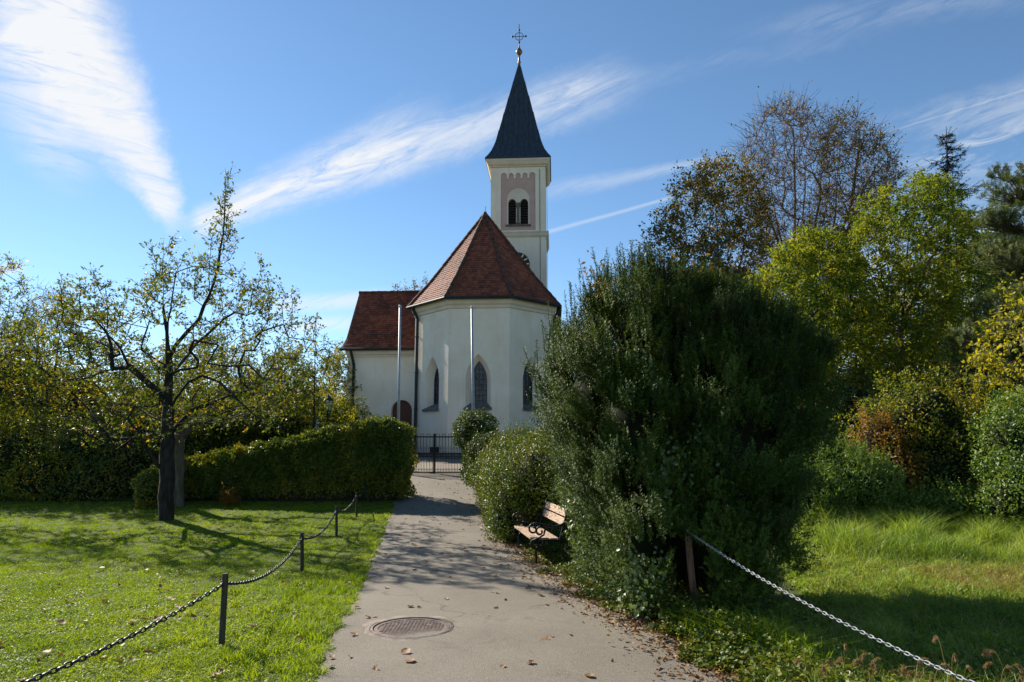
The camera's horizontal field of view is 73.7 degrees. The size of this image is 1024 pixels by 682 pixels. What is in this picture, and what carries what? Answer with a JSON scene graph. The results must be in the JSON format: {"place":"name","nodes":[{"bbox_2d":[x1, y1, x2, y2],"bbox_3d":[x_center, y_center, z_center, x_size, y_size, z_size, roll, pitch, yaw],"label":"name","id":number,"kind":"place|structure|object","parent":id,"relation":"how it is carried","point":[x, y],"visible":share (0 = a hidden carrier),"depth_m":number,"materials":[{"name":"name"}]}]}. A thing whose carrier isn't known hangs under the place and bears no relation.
{"place":"outdoors","nodes":[
{"label":"outdoors","id":0,"kind":"place"},
{"bbox_2d":[415,457,462,469],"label":"forecourt","id":1,"kind":"structure","parent":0,"point":[436,467],"depth_m":27.14,"materials":[{"name":"grey concrete"}]},
{"bbox_2d":[324,394,332,424],"bbox_3d":[-7.119,3.439,26.284,0.400,2.816,0.346,0,-9,0],"label":"street lamp","id":2,"kind":"object","parent":1,"relation":"on","point":[329,398],"visible":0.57,"depth_m":26.34,"materials":[{"name":"black metal"}]},
{"bbox_2d":[397,305,402,421],"bbox_3d":[-4.215,1.684,25.646,0.264,6.210,0.253,0,-9,0],"label":"flagpole","id":3,"kind":"object","parent":1,"relation":"on","point":[399,365],"visible":0.55,"depth_m":25.74,"materials":[{"name":"metal"}]},
{"bbox_2d":[470,306,474,414],"bbox_3d":[-1.443,1.704,25.643,0.317,6.171,0.253,0,-9,0],"label":"flagpole","id":4,"kind":"object","parent":1,"relation":"on","point":[472,369],"visible":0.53,"depth_m":25.75,"materials":[{"name":"metal"}]},
{"bbox_2d":[0,448,1023,681],"bbox_3d":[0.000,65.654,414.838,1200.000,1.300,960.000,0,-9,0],"label":"ground","id":5,"kind":"structure","parent":0,"point":[211,579],"depth_m":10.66,"materials":[{"name":"green plant"}]},
{"bbox_2d":[0,251,48,368],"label":"tree","id":6,"kind":"object","parent":5,"relation":"on","point":[4,329],"visible":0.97,"depth_m":17.78,"materials":[{"name":"green plant"}]},
{"bbox_2d":[0,274,84,371],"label":"bare tree","id":7,"kind":"object","parent":5,"relation":"on","point":[45,319],"visible":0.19,"depth_m":34.44,"materials":[{"name":"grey plant"}]},
{"bbox_2d":[0,393,93,501],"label":"field shrub","id":8,"kind":"object","parent":5,"relation":"on","point":[19,458],"visible":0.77,"depth_m":18.45,"materials":[{"name":"green plant"}]},
{"bbox_2d":[0,293,147,444],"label":"tree","id":9,"kind":"object","parent":5,"relation":"on","point":[47,386],"visible":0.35,"depth_m":22.00,"materials":[{"name":"green plant"}]},
{"bbox_2d":[0,334,150,443],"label":"field shrub","id":10,"kind":"object","parent":5,"relation":"on","point":[15,379],"visible":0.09,"depth_m":24.68,"materials":[{"name":"green plant"}]},
{"bbox_2d":[16,405,159,503],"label":"dark shrub","id":11,"kind":"object","parent":5,"relation":"on","point":[111,474],"visible":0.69,"depth_m":18.70,"materials":[{"name":"green plant"}]},
{"bbox_2d":[128,463,158,508],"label":"beech shrub","id":12,"kind":"object","parent":5,"relation":"on","point":[146,491],"visible":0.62,"depth_m":16.93,"materials":[{"name":"green plant"}]},
{"bbox_2d":[96,389,201,468],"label":"dark shrub","id":13,"kind":"object","parent":5,"relation":"on","point":[140,421],"visible":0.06,"depth_m":20.52,"materials":[{"name":"green plant"}]},
{"bbox_2d":[1,161,342,520],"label":"apple tree","id":14,"kind":"object","parent":5,"relation":"on","point":[166,436],"visible":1,"depth_m":15.52,"materials":[{"name":"green plant"}]},
{"bbox_2d":[108,326,260,425],"bbox_3d":[-11.211,2.100,24.045,6.288,5.326,5.578,0,-9,0],"label":"tree","id":15,"kind":"object","parent":5,"relation":"on","point":[182,353],"visible":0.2,"depth_m":23.40,"materials":[{"name":"green plant"}]},
{"bbox_2d":[210,667,224,676],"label":"fallen leaf","id":16,"kind":"object","parent":5,"relation":"on","point":[221,670],"visible":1,"depth_m":4.79,"materials":[{"name":"beige plant"}]},
{"bbox_2d":[105,357,341,442],"bbox_3d":[-12.410,2.975,28.161,10.683,4.427,4.322,0,-9,0],"label":"field shrub","id":17,"kind":"object","parent":5,"relation":"on","point":[332,413],"visible":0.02,"depth_m":27.89,"materials":[{"name":"green plant"}]},
{"bbox_2d":[218,573,228,645],"bbox_3d":[-2.373,2.278,5.595,0.068,0.720,0.050,3,-9,-18],"label":"chain post","id":18,"kind":"object","parent":5,"relation":"on","point":[223,612],"visible":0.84,"depth_m":5.59,"materials":[{"name":"grey metal"}]},
{"bbox_2d":[18,582,224,681],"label":"chain","id":19,"kind":"object","parent":18,"relation":"hanging from","point":[57,669],"visible":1,"depth_m":4.39,"materials":[{"name":"metal"}]},
{"bbox_2d":[228,537,302,585],"bbox_3d":[-2.654,2.433,7.586,0.036,0.279,4.042,1,-9,-8],"label":"chain","id":20,"kind":"object","parent":18,"relation":"hanging from","point":[263,575],"visible":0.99,"depth_m":7.28,"materials":[{"name":"metal"}]},
{"bbox_2d":[139,336,312,506],"bbox_3d":[-7.732,2.096,18.039,5.185,4.561,2.999,0,-9,0],"label":"apple tree","id":21,"kind":"object","parent":5,"relation":"on","point":[179,491],"visible":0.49,"depth_m":17.60,"materials":[{"name":"green plant"}]},
{"bbox_2d":[218,478,242,506],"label":"heather clump","id":22,"kind":"object","parent":5,"relation":"on","point":[229,494],"visible":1,"depth_m":17.14,"materials":[{"name":"brown plant"}]},
{"bbox_2d":[141,388,326,464],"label":"field shrub","id":23,"kind":"object","parent":5,"relation":"on","point":[200,439],"visible":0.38,"depth_m":20.02,"materials":[{"name":"green plant"}]},
{"bbox_2d":[130,414,419,500],"bbox_3d":[-6.340,3.207,18.632,7.618,2.478,1.716,0,-9,0],"label":"clipped hedge","id":24,"kind":"object","parent":5,"relation":"on","point":[347,460],"visible":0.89,"depth_m":18.02,"materials":[{"name":"green plant"}]},
{"bbox_2d":[338,398,363,423],"bbox_3d":[-4.519,1.964,18.820,0.920,0.809,0.460,-3,-9,18],"label":"rose spray","id":25,"kind":"object","parent":24,"relation":"attached to","point":[353,416],"visible":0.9,"depth_m":18.77,"materials":[{"name":"green plant"}]},
{"bbox_2d":[227,337,330,444],"bbox_3d":[-7.485,2.224,21.883,3.736,4.763,3.968,0,-9,0],"label":"hazel","id":26,"kind":"object","parent":5,"relation":"on","point":[281,383],"visible":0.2,"depth_m":21.62,"materials":[{"name":"green plant"}]},
{"bbox_2d":[299,533,303,571],"bbox_3d":[-2.933,3.015,9.509,0.082,0.668,0.052,0,-9,0],"label":"chain post","id":27,"kind":"object","parent":5,"relation":"on","point":[302,553],"visible":0.82,"depth_m":9.50,"materials":[{"name":"grey metal"}]},
{"bbox_2d":[297,321,335,428],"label":"sapling","id":28,"kind":"object","parent":5,"relation":"on","point":[314,399],"visible":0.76,"depth_m":19.95,"materials":[{"name":"green plant"}]},
{"bbox_2d":[292,377,373,425],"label":"field shrub","id":29,"kind":"object","parent":5,"relation":"on","point":[347,405],"visible":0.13,"depth_m":31.05,"materials":[{"name":"green plant"}]},
{"bbox_2d":[335,506,337,535],"bbox_3d":[-3.350,3.510,13.005,0.079,0.707,0.052,0,-9,0],"label":"chain post","id":30,"kind":"object","parent":5,"relation":"on","point":[336,522],"visible":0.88,"depth_m":13.00,"materials":[{"name":"grey metal"}]},
{"bbox_2d":[304,511,336,539],"bbox_3d":[-3.146,3.063,11.288,0.036,0.221,3.577,1,-9,-7],"label":"chain","id":31,"kind":"object","parent":30,"relation":"hanging from","point":[323,530],"visible":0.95,"depth_m":11.31,"materials":[{"name":"metal"}]},
{"bbox_2d":[338,496,356,511],"bbox_3d":[-3.463,3.440,14.357,0.036,0.208,2.681,1,-9,-5],"label":"chain","id":32,"kind":"object","parent":30,"relation":"hanging from","point":[349,506],"visible":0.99,"depth_m":14.59,"materials":[{"name":"metal"}]},
{"bbox_2d":[312,337,361,409],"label":"tree","id":33,"kind":"object","parent":5,"relation":"on","point":[338,367],"visible":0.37,"depth_m":34.38,"materials":[{"name":"green plant"}]},
{"bbox_2d":[355,492,357,516],"bbox_3d":[-3.570,3.821,15.638,0.075,0.697,0.048,0,-9,0],"label":"chain post","id":34,"kind":"object","parent":5,"relation":"on","point":[356,505],"visible":0.84,"depth_m":15.64,"materials":[{"name":"grey metal"}]},
{"bbox_2d":[391,271,427,290],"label":"tree","id":35,"kind":"object","parent":5,"relation":"on","point":[415,286],"visible":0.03,"depth_m":59.24,"materials":[{"name":"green plant"}]},
{"bbox_2d":[339,29,565,458],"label":"church","id":36,"kind":"structure","parent":5,"relation":"on","point":[493,269],"depth_m":32.23,"materials":[{"name":"white paint"}]},
{"bbox_2d":[392,400,411,425],"bbox_3d":[-5.442,4.320,33.820,1.009,2.770,0.070,-1,-9,4],"label":"door","id":37,"kind":"structure","parent":36,"relation":"in","point":[405,408],"depth_m":33.92,"materials":[{"name":"brown wood"}]},
{"bbox_2d":[434,367,438,403],"bbox_3d":[-3.360,1.958,31.340,0.060,1.874,0.732,8,-12,-41],"label":"window","id":38,"kind":"structure","parent":36,"relation":"in","point":[436,379],"depth_m":31.47,"materials":[{"name":"grey glass"}]},
{"bbox_2d":[471,361,486,401],"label":"window","id":39,"kind":"structure","parent":36,"relation":"in","point":[480,377],"depth_m":30.46,"materials":[{"name":"grey glass"}]},
{"bbox_2d":[507,188,529,223],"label":"belfry window","id":40,"kind":"structure","parent":36,"relation":"in","point":[518,200],"depth_m":42.01,"materials":[{"name":"beige paint"}]},
{"bbox_2d":[523,364,532,403],"bbox_3d":[0.654,1.930,31.175,0.734,1.878,0.059,8,-12,-41],"label":"window","id":41,"kind":"structure","parent":36,"relation":"in","point":[527,381],"depth_m":31.23,"materials":[{"name":"grey glass"}]},
{"bbox_2d":[451,408,499,480],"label":"laurel bush","id":42,"kind":"object","parent":5,"relation":"on","point":[468,431],"visible":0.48,"depth_m":21.79,"materials":[{"name":"green plant"}]},
{"bbox_2d":[460,425,500,493],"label":"laurel bush","id":43,"kind":"object","parent":5,"relation":"on","point":[476,441],"visible":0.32,"depth_m":18.91,"materials":[{"name":"green plant"}]},
{"bbox_2d":[479,416,559,464],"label":"flowering ivy bush","id":44,"kind":"object","parent":5,"relation":"on","point":[521,429],"visible":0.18,"depth_m":16.74,"materials":[{"name":"green plant"}]},
{"bbox_2d":[466,416,589,543],"bbox_3d":[-0.071,2.834,14.638,2.528,2.347,7.875,3,-9,-18],"label":"bush","id":45,"kind":"object","parent":5,"relation":"on","point":[510,484],"visible":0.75,"depth_m":12.32,"materials":[{"name":"green plant"}]},
{"bbox_2d":[512,500,567,563],"bbox_3d":[0.426,3.016,10.898,0.621,0.816,1.660,1,-9,-8],"label":"park bench","id":46,"kind":"object","parent":5,"relation":"on","point":[536,533],"visible":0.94,"depth_m":10.51,"materials":[{"name":"brown wood"}]},
{"bbox_2d":[555,459,615,580],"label":"bush","id":47,"kind":"object","parent":5,"relation":"on","point":[572,523],"visible":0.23,"depth_m":9.75,"materials":[{"name":"green plant"}]},
{"bbox_2d":[648,601,715,627],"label":"grass tuft","id":48,"kind":"object","parent":5,"relation":"on","point":[673,614],"visible":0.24,"depth_m":6.09,"materials":[{"name":"green plant"}]},
{"bbox_2d":[520,236,854,622],"bbox_3d":[2.101,0.808,8.190,4.083,4.434,3.714,5,-10,-27],"label":"yew bush","id":49,"kind":"object","parent":5,"relation":"on","point":[741,361],"visible":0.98,"depth_m":7.11,"materials":[{"name":"green plant"}]},
{"bbox_2d":[571,245,736,338],"bbox_3d":[1.717,-0.606,8.214,1.991,1.237,0.836,0,-9,0],"label":"creeper","id":50,"kind":"object","parent":49,"relation":"attached to","point":[708,254],"visible":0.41,"depth_m":8.06,"materials":[{"name":"green plant"}]},
{"bbox_2d":[601,341,725,629],"bbox_3d":[1.354,1.362,6.439,1.400,2.879,0.808,7,-11,-36],"label":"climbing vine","id":51,"kind":"object","parent":49,"relation":"attached to","point":[667,462],"visible":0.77,"depth_m":6.20,"materials":[{"name":"green plant"}]},
{"bbox_2d":[665,599,752,646],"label":"grass tuft","id":52,"kind":"object","parent":5,"relation":"on","point":[703,626],"visible":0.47,"depth_m":5.64,"materials":[{"name":"green plant"}]},
{"bbox_2d":[634,147,788,319],"bbox_3d":[10.707,-2.023,35.812,8.477,18.338,7.754,0,-9,0],"label":"lime tree","id":53,"kind":"object","parent":5,"relation":"on","point":[703,244],"visible":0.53,"depth_m":35.22,"materials":[{"name":"green plant"}]},
{"bbox_2d":[512,521,990,681],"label":"ivy ground cover","id":54,"kind":"object","parent":5,"relation":"on","point":[720,643],"visible":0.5,"depth_m":5.49,"materials":[{"name":"green plant"}]},
{"bbox_2d":[694,601,828,654],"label":"grass tuft","id":55,"kind":"object","parent":5,"relation":"on","point":[758,628],"visible":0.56,"depth_m":5.48,"materials":[{"name":"green plant"}]},
{"bbox_2d":[724,81,853,310],"bbox_3d":[16.004,-4.308,39.262,7.232,23.909,9.167,-4,-10,22],"label":"lime tree","id":56,"kind":"object","parent":5,"relation":"on","point":[776,230],"visible":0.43,"depth_m":39.02,"materials":[{"name":"brown plant"}]},
{"bbox_2d":[744,614,871,670],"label":"grass tuft","id":57,"kind":"object","parent":5,"relation":"on","point":[803,644],"visible":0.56,"depth_m":5.09,"materials":[{"name":"green plant"}]},
{"bbox_2d":[785,658,835,681],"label":"foxtail grass","id":58,"kind":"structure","parent":5,"relation":"on","point":[822,668],"depth_m":4.34,"materials":[{"name":"brown plant"}]},
{"bbox_2d":[744,216,899,401],"bbox_3d":[9.874,0.337,22.410,4.884,9.553,6.287,-6,-10,32],"label":"ash tree","id":59,"kind":"object","parent":5,"relation":"on","point":[816,300],"visible":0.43,"depth_m":21.30,"materials":[{"name":"green plant"}]},
{"bbox_2d":[776,426,906,522],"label":"willow shrub","id":60,"kind":"object","parent":5,"relation":"on","point":[853,479],"visible":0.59,"depth_m":13.46,"materials":[{"name":"green plant"}]},
{"bbox_2d":[824,644,868,680],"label":"foxtail grass","id":61,"kind":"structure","parent":5,"relation":"on","point":[845,646],"depth_m":4.50,"materials":[{"name":"brown plant"}]},
{"bbox_2d":[771,359,933,462],"bbox_3d":[10.094,2.631,20.396,7.154,4.167,3.463,3,-9,-19],"label":"understory shrub","id":62,"kind":"object","parent":5,"relation":"on","point":[848,405],"visible":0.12,"depth_m":19.90,"materials":[{"name":"green plant"}]},
{"bbox_2d":[832,656,878,681],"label":"foxtail grass","id":63,"kind":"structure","parent":5,"relation":"on","point":[839,660],"depth_m":4.37,"materials":[{"name":"brown plant"}]},
{"bbox_2d":[798,96,922,363],"bbox_3d":[19.466,-3.821,38.024,9.722,22.557,6.761,7,-11,-36],"label":"lime tree","id":64,"kind":"object","parent":5,"relation":"on","point":[870,183],"visible":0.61,"depth_m":37.81,"materials":[{"name":"brown plant"}]},
{"bbox_2d":[843,658,904,681],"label":"foxtail grass","id":65,"kind":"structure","parent":5,"relation":"on","point":[856,660],"depth_m":4.19,"materials":[{"name":"brown plant"}]},
{"bbox_2d":[846,651,902,681],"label":"foxtail grass","id":66,"kind":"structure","parent":5,"relation":"on","point":[893,670],"depth_m":4.31,"materials":[{"name":"brown plant"}]},
{"bbox_2d":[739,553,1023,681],"bbox_3d":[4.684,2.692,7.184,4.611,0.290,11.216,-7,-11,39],"label":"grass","id":67,"kind":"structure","parent":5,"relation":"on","point":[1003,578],"depth_m":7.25,"materials":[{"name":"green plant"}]},
{"bbox_2d":[811,300,956,396],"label":"ash tree","id":68,"kind":"object","parent":5,"relation":"on","point":[877,344],"visible":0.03,"depth_m":26.30,"materials":[{"name":"green plant"}]},
{"bbox_2d":[841,396,929,501],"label":"rusty shrub","id":69,"kind":"object","parent":5,"relation":"on","point":[877,432],"visible":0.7,"depth_m":14.46,"materials":[{"name":"brown plant"}]},
{"bbox_2d":[869,657,936,681],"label":"foxtail grass","id":70,"kind":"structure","parent":5,"relation":"on","point":[904,671],"depth_m":4.18,"materials":[{"name":"brown plant"}]},
{"bbox_2d":[837,163,985,397],"bbox_3d":[13.964,-0.715,23.396,6.732,11.948,4.613,2,-9,-14],"label":"ash tree","id":71,"kind":"object","parent":5,"relation":"on","point":[928,331],"visible":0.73,"depth_m":22.65,"materials":[{"name":"green plant"}]},
{"bbox_2d":[830,364,1003,513],"bbox_3d":[9.306,2.262,15.274,3.813,3.514,3.050,0,-9,0],"label":"understory shrub","id":72,"kind":"object","parent":5,"relation":"on","point":[936,417],"visible":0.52,"depth_m":14.83,"materials":[{"name":"green plant"}]},
{"bbox_2d":[902,662,952,681],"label":"foxtail grass","id":73,"kind":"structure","parent":5,"relation":"on","point":[931,679],"depth_m":4.18,"materials":[{"name":"brown plant"}]},
{"bbox_2d":[856,463,1017,521],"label":"bush","id":74,"kind":"object","parent":5,"relation":"on","point":[964,496],"visible":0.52,"depth_m":13.30,"materials":[{"name":"green plant"}]},
{"bbox_2d":[917,635,975,681],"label":"foxtail grass","id":75,"kind":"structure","parent":5,"relation":"on","point":[924,658],"depth_m":4.38,"materials":[{"name":"plant"}]},
{"bbox_2d":[877,126,1021,373],"bbox_3d":[21.288,-1.662,33.697,8.642,18.507,8.440,0,-9,0],"label":"spruce","id":76,"kind":"object","parent":5,"relation":"on","point":[947,166],"visible":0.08,"depth_m":34.59,"materials":[{"name":"green plant"}]},
{"bbox_2d":[942,665,974,681],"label":"foxtail grass","id":77,"kind":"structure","parent":5,"relation":"on","point":[969,668],"depth_m":4.22,"materials":[{"name":"brown plant"}]},
{"bbox_2d":[908,341,1023,476],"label":"understory shrub","id":78,"kind":"object","parent":5,"relation":"on","point":[957,371],"visible":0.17,"depth_m":18.47,"materials":[{"name":"green plant"}]},
{"bbox_2d":[921,228,1023,485],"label":"tree","id":79,"kind":"object","parent":5,"relation":"on","point":[990,283],"visible":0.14,"depth_m":24.38,"materials":[{"name":"green plant"}]},
{"bbox_2d":[937,161,1023,397],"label":"pine tree","id":80,"kind":"object","parent":5,"relation":"on","point":[998,255],"visible":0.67,"depth_m":19.02,"materials":[{"name":"green plant"}]},
{"bbox_2d":[962,665,1015,681],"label":"foxtail grass","id":81,"kind":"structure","parent":5,"relation":"on","point":[1011,669],"depth_m":4.14,"materials":[{"name":"brown plant"}]},
{"bbox_2d":[955,271,1023,411],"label":"maple tree","id":82,"kind":"object","parent":5,"relation":"on","point":[983,359],"visible":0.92,"depth_m":14.97,"materials":[{"name":"yellow plant"}]},
{"bbox_2d":[961,384,1023,528],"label":"understory shrub","id":83,"kind":"object","parent":5,"relation":"on","point":[1004,447],"visible":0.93,"depth_m":13.09,"materials":[{"name":"green plant"}]},
{"bbox_2d":[982,650,1023,681],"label":"foxtail grass","id":84,"kind":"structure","parent":5,"relation":"on","point":[987,663],"depth_m":4.30,"materials":[{"name":"brown plant"}]},
{"bbox_2d":[0,0,1023,404],"label":"sky","id":85,"kind":"structure","parent":0,"point":[359,134],"materials":[{"name":"blue"}]},
{"bbox_2d":[314,470,742,681],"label":"path","id":86,"kind":"structure","parent":0,"point":[485,642],"depth_m":6.47,"materials":[{"name":"grey concrete"}]},
{"bbox_2d":[401,648,410,653],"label":"fallen leaf","id":87,"kind":"object","parent":86,"relation":"on","point":[405,650],"visible":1,"depth_m":5.32,"materials":[{"name":"beige plant"}]},
{"bbox_2d":[362,615,465,640],"bbox_3d":[-0.888,2.552,6.051,0.945,0.034,0.955,0,-9,0],"label":"manhole cover","id":88,"kind":"object","parent":86,"relation":"on","point":[399,624],"visible":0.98,"depth_m":6.10,"materials":[{"name":"metal"}]},
{"bbox_2d":[410,433,466,472],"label":"iron gate","id":89,"kind":"structure","parent":86,"relation":"on","point":[434,450],"depth_m":23.80,"materials":[{"name":"black metal"}]},
{"bbox_2d":[465,503,774,681],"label":"leaf litter","id":90,"kind":"object","parent":86,"relation":"on","point":[676,643],"visible":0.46,"depth_m":6.31,"materials":[{"name":"plant"}]},
{"bbox_2d":[685,529,974,681],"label":"chain","id":91,"kind":"object","parent":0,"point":[895,648],"visible":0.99,"depth_m":4.32,"materials":[{"name":"silver metal"}]},
{"bbox_2d":[725,552,1023,681],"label":"meadow grass","id":92,"kind":"structure","parent":0,"point":[917,584],"depth_m":6.51,"materials":[{"name":"green plant"}]},
{"bbox_2d":[783,499,1023,568],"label":"tall grass","id":93,"kind":"structure","parent":0,"point":[877,535],"depth_m":10.97,"materials":[{"name":"green plant"}]},
{"bbox_2d":[976,649,1023,681],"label":"foxtail grass","id":94,"kind":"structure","parent":0,"point":[987,651],"depth_m":4.33,"materials":[{"name":"brown plant"}]}
]}

